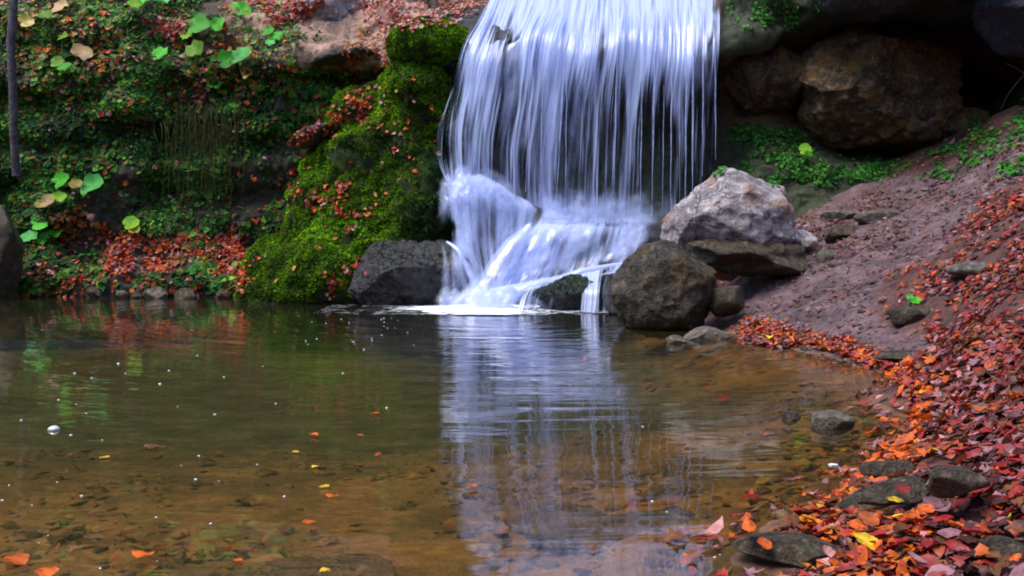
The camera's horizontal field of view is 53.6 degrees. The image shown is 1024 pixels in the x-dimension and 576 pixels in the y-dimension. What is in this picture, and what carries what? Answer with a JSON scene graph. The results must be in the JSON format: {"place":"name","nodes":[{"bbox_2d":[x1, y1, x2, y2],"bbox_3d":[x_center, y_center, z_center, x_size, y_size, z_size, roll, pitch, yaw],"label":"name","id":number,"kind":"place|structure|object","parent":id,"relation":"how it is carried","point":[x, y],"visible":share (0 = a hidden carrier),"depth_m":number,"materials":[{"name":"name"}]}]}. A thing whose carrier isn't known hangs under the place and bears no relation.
{"place":"outdoors","nodes":[
{"label":"outdoors","id":0,"kind":"place"},
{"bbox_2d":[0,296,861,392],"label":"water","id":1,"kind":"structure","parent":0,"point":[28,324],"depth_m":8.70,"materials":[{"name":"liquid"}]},
{"bbox_2d":[0,205,23,299],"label":"boulder","id":2,"kind":"object","parent":1,"relation":"in","point":[11,258],"visible":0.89,"depth_m":12.29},
{"bbox_2d":[3,552,28,564],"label":"floating leaf","id":3,"kind":"object","parent":1,"relation":"on","point":[18,558],"visible":1,"depth_m":2.58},
{"bbox_2d":[35,565,58,575],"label":"floating leaf","id":4,"kind":"object","parent":1,"relation":"on","point":[46,571],"visible":1,"depth_m":2.48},
{"bbox_2d":[86,287,100,297],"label":"rock","id":5,"kind":"object","parent":1,"relation":"in","point":[93,292],"visible":1,"depth_m":12.54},
{"bbox_2d":[115,290,128,297],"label":"rock","id":6,"kind":"object","parent":1,"relation":"on","point":[122,294],"visible":1,"depth_m":12.52,"materials":[{"name":"grey stone"}]},
{"bbox_2d":[132,550,154,557],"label":"floating leaf","id":7,"kind":"object","parent":1,"relation":"on","point":[136,554],"visible":1,"depth_m":2.62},
{"bbox_2d":[143,444,166,448],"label":"floating leaf","id":8,"kind":"object","parent":1,"relation":"on","point":[148,446],"visible":1,"depth_m":3.93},
{"bbox_2d":[143,287,167,297],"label":"rock","id":9,"kind":"object","parent":1,"relation":"in","point":[157,292],"visible":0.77,"depth_m":12.51,"materials":[{"name":"grey stone"}]},
{"bbox_2d":[174,288,196,298],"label":"rock","id":10,"kind":"object","parent":1,"relation":"in","point":[185,293],"visible":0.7,"depth_m":12.49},
{"bbox_2d":[216,290,232,297],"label":"rock","id":11,"kind":"object","parent":1,"relation":"in","point":[220,293],"visible":0.96,"depth_m":12.53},
{"bbox_2d":[602,274,617,316],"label":"rock","id":12,"kind":"object","parent":1,"relation":"in","point":[608,304],"visible":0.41,"depth_m":10.12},
{"bbox_2d":[610,239,716,338],"bbox_3d":[1.313,0.017,8.789,0.950,0.877,0.842,0,3,0],"label":"boulder","id":13,"kind":"object","parent":1,"relation":"in","point":[662,284],"visible":0.91,"depth_m":8.46,"materials":[{"name":"stone"}]},
{"bbox_2d":[666,335,684,346],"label":"rock","id":14,"kind":"object","parent":1,"relation":"on","point":[674,339],"visible":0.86,"depth_m":7.58,"materials":[{"name":"grey stone"}]},
{"bbox_2d":[683,326,733,345],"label":"rock","id":15,"kind":"object","parent":1,"relation":"in","point":[705,334],"visible":0.94,"depth_m":7.80,"materials":[{"name":"grey stone"}]},
{"bbox_2d":[781,411,800,425],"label":"rock","id":16,"kind":"object","parent":1,"relation":"in","point":[789,418],"visible":1,"depth_m":4.53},
{"bbox_2d":[811,409,854,435],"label":"rock","id":17,"kind":"object","parent":1,"relation":"in","point":[830,422],"visible":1,"depth_m":4.32,"materials":[{"name":"grey stone"}]},
{"bbox_2d":[0,105,1023,575],"bbox_3d":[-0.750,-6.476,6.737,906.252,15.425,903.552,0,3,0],"label":"ground","id":18,"kind":"structure","parent":0,"point":[484,417],"depth_m":6.08,"materials":[{"name":"soil"}]},
{"bbox_2d":[222,552,395,575],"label":"submerged slab","id":19,"kind":"structure","parent":18,"relation":"on","point":[311,564],"depth_m":2.82,"materials":[{"name":"stone"}]},
{"bbox_2d":[234,60,460,339],"bbox_3d":[-1.919,-1.115,12.327,2.886,3.501,2.069,0,3,0],"label":"mossy rock","id":20,"kind":"object","parent":18,"relation":"on","point":[409,206],"visible":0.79,"depth_m":11.85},
{"bbox_2d":[288,121,339,149],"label":"rock","id":21,"kind":"object","parent":20,"relation":"on","point":[317,138],"visible":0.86,"depth_m":12.21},
{"bbox_2d":[385,13,471,66],"bbox_3d":[-0.993,-2.943,12.163,1.073,0.666,0.808,0,3,0],"label":"moss cushion","id":22,"kind":"object","parent":20,"relation":"on","point":[436,42],"visible":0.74,"depth_m":11.88,"materials":[{"name":"plant"}]},
{"bbox_2d":[0,381,888,575],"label":"pebbles","id":23,"kind":"object","parent":18,"relation":"on","point":[651,562],"visible":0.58,"depth_m":3.64,"materials":[{"name":"stone"}]},
{"bbox_2d":[0,385,889,575],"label":"sunken leaves","id":24,"kind":"object","parent":18,"relation":"on","point":[448,523],"visible":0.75,"depth_m":3.54,"materials":[{"name":"brown plant"}]},
{"bbox_2d":[503,503,608,531],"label":"submerged slab","id":25,"kind":"structure","parent":18,"relation":"on","point":[540,516],"depth_m":3.35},
{"bbox_2d":[531,273,605,323],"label":"boulder","id":26,"kind":"object","parent":18,"relation":"on","point":[563,293],"visible":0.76,"depth_m":10.48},
{"bbox_2d":[522,508,695,549],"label":"submerged slab","id":27,"kind":"structure","parent":18,"relation":"on","point":[606,530],"depth_m":3.12,"materials":[{"name":"stone"}]},
{"bbox_2d":[630,470,794,501],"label":"submerged slab","id":28,"kind":"structure","parent":18,"relation":"on","point":[703,482],"depth_m":3.72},
{"bbox_2d":[648,445,792,475],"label":"submerged slab","id":29,"kind":"structure","parent":18,"relation":"on","point":[706,460],"depth_m":4.17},
{"bbox_2d":[708,285,744,316],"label":"rock","id":30,"kind":"object","parent":18,"relation":"on","point":[725,301],"visible":0.94,"depth_m":8.54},
{"bbox_2d":[683,238,812,276],"bbox_3d":[2.143,-0.345,9.257,1.169,0.495,0.902,0,3,0],"label":"boulder","id":31,"kind":"object","parent":18,"relation":"on","point":[746,258],"visible":0.77,"depth_m":8.99,"materials":[{"name":"stone"}]},
{"bbox_2d":[660,168,801,281],"bbox_3d":[2.031,-0.590,9.434,1.278,1.051,0.993,0,3,0],"label":"boulder","id":32,"kind":"object","parent":31,"relation":"on","point":[730,203],"visible":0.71,"depth_m":9.06,"materials":[{"name":"stone"}]},
{"bbox_2d":[731,531,837,568],"bbox_3d":[0.710,0.670,2.580,0.262,0.090,0.173,2,4,34],"label":"rock","id":33,"kind":"object","parent":18,"relation":"on","point":[792,549],"visible":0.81,"depth_m":2.53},
{"bbox_2d":[742,516,755,531],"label":"fallen leaf","id":34,"kind":"object","parent":33,"relation":"on","point":[748,524],"visible":1,"depth_m":2.55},
{"bbox_2d":[757,536,771,549],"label":"fallen leaf","id":35,"kind":"object","parent":33,"relation":"on","point":[763,542],"visible":1,"depth_m":2.52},
{"bbox_2d":[556,118,1023,575],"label":"fallen leaves","id":36,"kind":"object","parent":18,"relation":"on","point":[972,327],"depth_m":4.47,"materials":[{"name":"plant"}]},
{"bbox_2d":[776,519,790,529],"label":"fallen leaf","id":37,"kind":"object","parent":36,"relation":"on","point":[783,523],"visible":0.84,"depth_m":2.72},
{"bbox_2d":[787,512,799,527],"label":"fallen leaf","id":38,"kind":"object","parent":36,"relation":"on","point":[793,517],"visible":1,"depth_m":2.74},
{"bbox_2d":[823,545,834,557],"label":"fallen leaf","id":39,"kind":"object","parent":36,"relation":"on","point":[829,551],"visible":1,"depth_m":2.45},
{"bbox_2d":[842,513,860,520],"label":"fallen leaf","id":40,"kind":"object","parent":36,"relation":"on","point":[851,518],"visible":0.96,"depth_m":2.65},
{"bbox_2d":[847,519,866,528],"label":"fallen leaf","id":41,"kind":"object","parent":36,"relation":"on","point":[854,523],"visible":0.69,"depth_m":2.60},
{"bbox_2d":[844,548,872,559],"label":"fallen leaf","id":42,"kind":"object","parent":36,"relation":"on","point":[854,552],"visible":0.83,"depth_m":2.40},
{"bbox_2d":[852,476,869,486],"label":"fallen leaf","id":43,"kind":"object","parent":36,"relation":"on","point":[857,482],"visible":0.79,"depth_m":3.12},
{"bbox_2d":[853,532,879,550],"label":"fallen leaf","id":44,"kind":"object","parent":36,"relation":"on","point":[863,537],"visible":0.94,"depth_m":2.44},
{"bbox_2d":[858,511,879,525],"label":"fallen leaf","id":45,"kind":"object","parent":36,"relation":"on","point":[872,519],"visible":0.97,"depth_m":2.62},
{"bbox_2d":[885,537,908,546],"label":"fallen leaf","id":46,"kind":"object","parent":36,"relation":"on","point":[899,541],"visible":1,"depth_m":2.38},
{"bbox_2d":[893,522,911,532],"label":"fallen leaf","id":47,"kind":"object","parent":36,"relation":"on","point":[899,527],"visible":1,"depth_m":2.47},
{"bbox_2d":[905,525,921,535],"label":"fallen leaf","id":48,"kind":"object","parent":36,"relation":"on","point":[913,533],"visible":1,"depth_m":2.44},
{"bbox_2d":[919,536,930,547],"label":"fallen leaf","id":49,"kind":"object","parent":36,"relation":"on","point":[925,542],"visible":1,"depth_m":2.37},
{"bbox_2d":[917,503,934,512],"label":"fallen leaf","id":50,"kind":"object","parent":36,"relation":"on","point":[928,507],"visible":1,"depth_m":2.68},
{"bbox_2d":[922,496,944,508],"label":"fallen leaf","id":51,"kind":"object","parent":36,"relation":"on","point":[934,502],"visible":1,"depth_m":2.70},
{"bbox_2d":[932,514,953,522],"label":"fallen leaf","id":52,"kind":"object","parent":36,"relation":"on","point":[944,517],"visible":0.95,"depth_m":2.52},
{"bbox_2d":[932,534,958,543],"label":"fallen leaf","id":53,"kind":"object","parent":36,"relation":"on","point":[940,539],"visible":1,"depth_m":2.37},
{"bbox_2d":[937,527,960,538],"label":"fallen leaf","id":54,"kind":"object","parent":36,"relation":"on","point":[946,533],"visible":1,"depth_m":2.38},
{"bbox_2d":[942,519,963,526],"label":"fallen leaf","id":55,"kind":"object","parent":36,"relation":"on","point":[951,522],"visible":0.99,"depth_m":2.45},
{"bbox_2d":[944,539,970,551],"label":"fallen leaf","id":56,"kind":"object","parent":36,"relation":"on","point":[951,544],"visible":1,"depth_m":2.33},
{"bbox_2d":[954,498,970,510],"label":"fallen leaf","id":57,"kind":"object","parent":36,"relation":"on","point":[962,504],"visible":1,"depth_m":2.65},
{"bbox_2d":[954,549,981,557],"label":"fallen leaf","id":58,"kind":"object","parent":36,"relation":"on","point":[968,553],"visible":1,"depth_m":2.30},
{"bbox_2d":[959,535,977,543],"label":"fallen leaf","id":59,"kind":"object","parent":36,"relation":"on","point":[967,539],"visible":1,"depth_m":2.34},
{"bbox_2d":[957,527,984,532],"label":"fallen leaf","id":60,"kind":"object","parent":36,"relation":"on","point":[972,530],"visible":1,"depth_m":2.38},
{"bbox_2d":[959,492,984,498],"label":"fallen leaf","id":61,"kind":"object","parent":36,"relation":"on","point":[967,495],"visible":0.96,"depth_m":2.68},
{"bbox_2d":[971,402,989,412],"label":"fallen leaf","id":62,"kind":"object","parent":36,"relation":"on","point":[981,404],"visible":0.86,"depth_m":3.64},
{"bbox_2d":[981,557,998,565],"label":"fallen leaf","id":63,"kind":"object","parent":36,"relation":"on","point":[993,561],"visible":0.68,"depth_m":2.26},
{"bbox_2d":[984,551,1001,558],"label":"fallen leaf","id":64,"kind":"object","parent":36,"relation":"on","point":[994,554],"visible":1,"depth_m":2.25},
{"bbox_2d":[988,495,1012,509],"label":"fallen leaf","id":65,"kind":"object","parent":36,"relation":"on","point":[1004,506],"visible":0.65,"depth_m":2.61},
{"bbox_2d":[1007,485,1022,497],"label":"fallen leaf","id":66,"kind":"object","parent":36,"relation":"on","point":[1017,488],"visible":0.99,"depth_m":2.58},
{"bbox_2d":[1007,411,1023,417],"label":"fallen leaf","id":67,"kind":"object","parent":36,"relation":"on","point":[1013,414],"visible":0.95,"depth_m":3.38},
{"bbox_2d":[1009,553,1021,560],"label":"fallen leaf","id":68,"kind":"object","parent":36,"relation":"on","point":[1016,557],"visible":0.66,"depth_m":2.23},
{"bbox_2d":[1013,495,1023,508],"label":"fallen leaf","id":69,"kind":"object","parent":36,"relation":"on","point":[1019,500],"visible":1,"depth_m":2.52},
{"bbox_2d":[797,229,817,252],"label":"rock","id":70,"kind":"object","parent":18,"relation":"on","point":[809,240],"visible":0.41,"depth_m":9.49,"materials":[{"name":"stone"}]},
{"bbox_2d":[816,248,834,262],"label":"rock","id":71,"kind":"object","parent":18,"relation":"on","point":[823,255],"visible":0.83,"depth_m":9.16,"materials":[{"name":"grey stone"}]},
{"bbox_2d":[820,210,857,221],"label":"rock","id":72,"kind":"object","parent":18,"relation":"on","point":[844,214],"visible":0.55,"depth_m":10.75,"materials":[{"name":"grey stone"}]},
{"bbox_2d":[824,224,860,241],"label":"rock","id":73,"kind":"object","parent":18,"relation":"on","point":[837,232],"visible":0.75,"depth_m":9.69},
{"bbox_2d":[825,483,887,515],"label":"rock","id":74,"kind":"object","parent":18,"relation":"on","point":[847,501],"visible":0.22,"depth_m":2.92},
{"bbox_2d":[712,0,1023,188],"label":"undergrowth","id":75,"kind":"object","parent":18,"relation":"on","point":[830,178],"visible":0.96,"depth_m":11.91,"materials":[{"name":"green plant"}]},
{"bbox_2d":[853,209,901,223],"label":"rock","id":76,"kind":"object","parent":18,"relation":"on","point":[874,216],"visible":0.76,"depth_m":9.97,"materials":[{"name":"grey stone"}]},
{"bbox_2d":[797,22,963,152],"bbox_3d":[4.417,-2.464,12.358,1.948,1.638,1.514,0,3,0],"label":"boulder","id":77,"kind":"object","parent":18,"relation":"on","point":[884,88],"visible":0.98,"depth_m":11.80,"materials":[{"name":"stone"}]},
{"bbox_2d":[738,146,1022,366],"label":"gravel","id":78,"kind":"structure","parent":18,"relation":"on","point":[843,290],"depth_m":8.90,"materials":[{"name":"gravel"}]},
{"bbox_2d":[859,460,915,478],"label":"rock","id":79,"kind":"object","parent":18,"relation":"on","point":[875,469],"visible":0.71,"depth_m":3.18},
{"bbox_2d":[857,475,928,505],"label":"rock","id":80,"kind":"object","parent":18,"relation":"on","point":[876,494],"visible":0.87,"depth_m":2.79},
{"bbox_2d":[885,496,903,501],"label":"fallen leaf","id":81,"kind":"object","parent":80,"relation":"on","point":[894,498],"visible":1,"depth_m":2.75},
{"bbox_2d":[894,484,910,493],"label":"fallen leaf","id":82,"kind":"object","parent":80,"relation":"on","point":[904,488],"visible":1,"depth_m":2.73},
{"bbox_2d":[872,350,914,360],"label":"rock","id":83,"kind":"object","parent":18,"relation":"on","point":[894,355],"visible":0.6,"depth_m":6.04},
{"bbox_2d":[886,305,930,325],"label":"rock","id":84,"kind":"object","parent":18,"relation":"on","point":[903,315],"visible":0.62,"depth_m":6.67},
{"bbox_2d":[906,294,921,305],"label":"broadleaf plant","id":85,"kind":"object","parent":18,"relation":"on","point":[912,298],"visible":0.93,"depth_m":6.75,"materials":[{"name":"green plant"}]},
{"bbox_2d":[928,465,990,497],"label":"rock","id":86,"kind":"object","parent":18,"relation":"on","point":[947,481],"visible":1,"depth_m":2.57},
{"bbox_2d":[945,260,987,277],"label":"rock","id":87,"kind":"object","parent":18,"relation":"on","point":[965,269],"visible":0.65,"depth_m":6.71,"materials":[{"name":"grey stone"}]},
{"bbox_2d":[968,535,1023,560],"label":"rock","id":88,"kind":"object","parent":18,"relation":"on","point":[1003,545],"visible":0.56,"depth_m":2.32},
{"bbox_2d":[1001,63,1023,108],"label":"twig","id":89,"kind":"object","parent":18,"relation":"on","point":[1017,82],"visible":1,"depth_m":11.17,"materials":[{"name":"wood"}]},
{"bbox_2d":[0,0,1023,345],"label":"cliff","id":90,"kind":"structure","parent":0,"point":[986,72],"depth_m":12.49,"materials":[{"name":"plant"}]},
{"bbox_2d":[6,0,20,175],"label":"sapling","id":91,"kind":"object","parent":90,"relation":"on","point":[12,85],"visible":1,"depth_m":12.26,"materials":[{"name":"brown plant"}]},
{"bbox_2d":[20,215,64,245],"bbox_3d":[-6.103,-0.712,13.142,0.552,0.466,0.232,-1,3,-9],"label":"broadleaf plant","id":92,"kind":"object","parent":90,"relation":"on","point":[28,235],"visible":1,"depth_m":13.16,"materials":[{"name":"green plant"}]},
{"bbox_2d":[34,191,66,210],"bbox_3d":[-5.942,-1.084,13.084,0.395,0.342,0.256,2,4,27],"label":"broadleaf plant","id":93,"kind":"object","parent":90,"relation":"on","point":[46,200],"visible":1,"depth_m":13.10,"materials":[{"name":"beige plant"}]},
{"bbox_2d":[18,0,92,60],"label":"broadleaf plant","id":94,"kind":"object","parent":90,"relation":"on","point":[83,53],"visible":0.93,"depth_m":13.31,"materials":[{"name":"beige plant"}]},
{"bbox_2d":[50,31,70,81],"bbox_3d":[-5.851,-3.007,13.192,0.368,0.735,0.224,3,4,37],"label":"broadleaf plant","id":95,"kind":"object","parent":90,"relation":"on","point":[59,63],"visible":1,"depth_m":13.21,"materials":[{"name":"green plant"}]},
{"bbox_2d":[51,170,102,194],"bbox_3d":[-5.676,-1.351,13.238,0.716,0.382,0.225,1,3,12],"label":"broadleaf plant","id":96,"kind":"object","parent":90,"relation":"on","point":[90,182],"visible":1,"depth_m":13.25,"materials":[{"name":"green plant"}]},
{"bbox_2d":[122,215,139,237],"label":"broadleaf plant","id":97,"kind":"object","parent":90,"relation":"on","point":[131,223],"visible":1,"depth_m":13.23,"materials":[{"name":"green plant"}]},
{"bbox_2d":[127,0,168,13],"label":"broadleaf plant","id":98,"kind":"object","parent":90,"relation":"on","point":[135,3],"visible":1,"depth_m":13.40,"materials":[{"name":"green plant"}]},
{"bbox_2d":[151,46,171,69],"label":"broadleaf plant","id":99,"kind":"object","parent":90,"relation":"on","point":[159,52],"visible":1,"depth_m":13.05,"materials":[{"name":"green plant"}]},
{"bbox_2d":[0,0,373,296],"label":"ivy","id":100,"kind":"object","parent":90,"relation":"attached to","point":[85,141],"visible":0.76,"depth_m":13.30,"materials":[{"name":"green plant"}]},
{"bbox_2d":[180,12,224,42],"bbox_3d":[-4.071,-3.397,13.344,0.600,0.491,0.271,0,3,0],"label":"broadleaf plant","id":101,"kind":"object","parent":90,"relation":"on","point":[198,22],"visible":0.97,"depth_m":13.34,"materials":[{"name":"green plant"}]},
{"bbox_2d":[154,102,265,227],"bbox_3d":[-3.895,-1.581,13.076,1.453,1.642,0.062,0,3,0],"label":"hanging moss","id":102,"kind":"object","parent":90,"relation":"hanging from","point":[204,140],"visible":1,"depth_m":13.05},
{"bbox_2d":[184,39,251,69],"bbox_3d":[-3.781,-3.013,13.132,0.987,0.469,0.314,1,4,19],"label":"broadleaf plant","id":103,"kind":"object","parent":90,"relation":"on","point":[226,59],"visible":1,"depth_m":13.15,"materials":[{"name":"green plant"}]},
{"bbox_2d":[207,71,252,99],"bbox_3d":[-3.650,-2.630,13.268,0.612,0.453,0.252,1,3,11],"label":"broadleaf plant","id":104,"kind":"object","parent":90,"relation":"on","point":[223,91],"visible":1,"depth_m":13.25,"materials":[{"name":"green plant"}]},
{"bbox_2d":[231,1,251,23],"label":"broadleaf plant","id":105,"kind":"object","parent":90,"relation":"on","point":[243,8],"visible":1,"depth_m":13.52,"materials":[{"name":"green plant"}]},
{"bbox_2d":[0,0,486,303],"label":"leaf litter","id":106,"kind":"object","parent":90,"relation":"on","point":[298,10],"visible":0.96,"depth_m":13.22,"materials":[{"name":"plant"}]},
{"bbox_2d":[262,25,282,52],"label":"broadleaf plant","id":107,"kind":"object","parent":90,"relation":"on","point":[268,29],"visible":1,"depth_m":13.16,"materials":[{"name":"green plant"}]},
{"bbox_2d":[288,0,372,20],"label":"boulder","id":108,"kind":"object","parent":90,"relation":"on","point":[333,10],"visible":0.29,"depth_m":13.44,"materials":[{"name":"stone"}]},
{"bbox_2d":[310,43,377,67],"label":"boulder","id":109,"kind":"object","parent":90,"relation":"on","point":[334,56],"visible":0.64,"depth_m":12.59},
{"bbox_2d":[348,238,471,318],"bbox_3d":[-1.117,-0.099,11.483,1.544,0.958,1.129,0,3,0],"label":"boulder","id":110,"kind":"object","parent":90,"relation":"on","point":[402,272],"visible":0.83,"depth_m":11.13,"materials":[{"name":"stone"}]},
{"bbox_2d":[446,117,480,161],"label":"rock","id":111,"kind":"object","parent":90,"relation":"on","point":[452,136],"visible":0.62,"depth_m":11.87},
{"bbox_2d":[400,0,719,314],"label":"waterfall","id":112,"kind":"structure","parent":90,"relation":"on","point":[657,37],"depth_m":11.77,"materials":[{"name":"liquid"}]},
{"bbox_2d":[724,44,803,113],"bbox_3d":[3.228,-2.599,12.643,1.110,0.866,1.083,0,3,0],"label":"boulder","id":113,"kind":"object","parent":90,"relation":"on","point":[767,81],"visible":0.81,"depth_m":12.25,"materials":[{"name":"stone"}]},
{"bbox_2d":[799,143,812,164],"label":"broadleaf plant","id":114,"kind":"object","parent":90,"relation":"on","point":[805,148],"visible":1,"depth_m":12.02,"materials":[{"name":"green plant"}]},
{"bbox_2d":[941,107,989,139],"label":"boulder","id":115,"kind":"object","parent":90,"relation":"on","point":[955,124],"visible":0.13,"depth_m":11.75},
{"bbox_2d":[972,0,1023,57],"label":"boulder","id":116,"kind":"object","parent":90,"relation":"on","point":[999,25],"visible":1,"depth_m":10.56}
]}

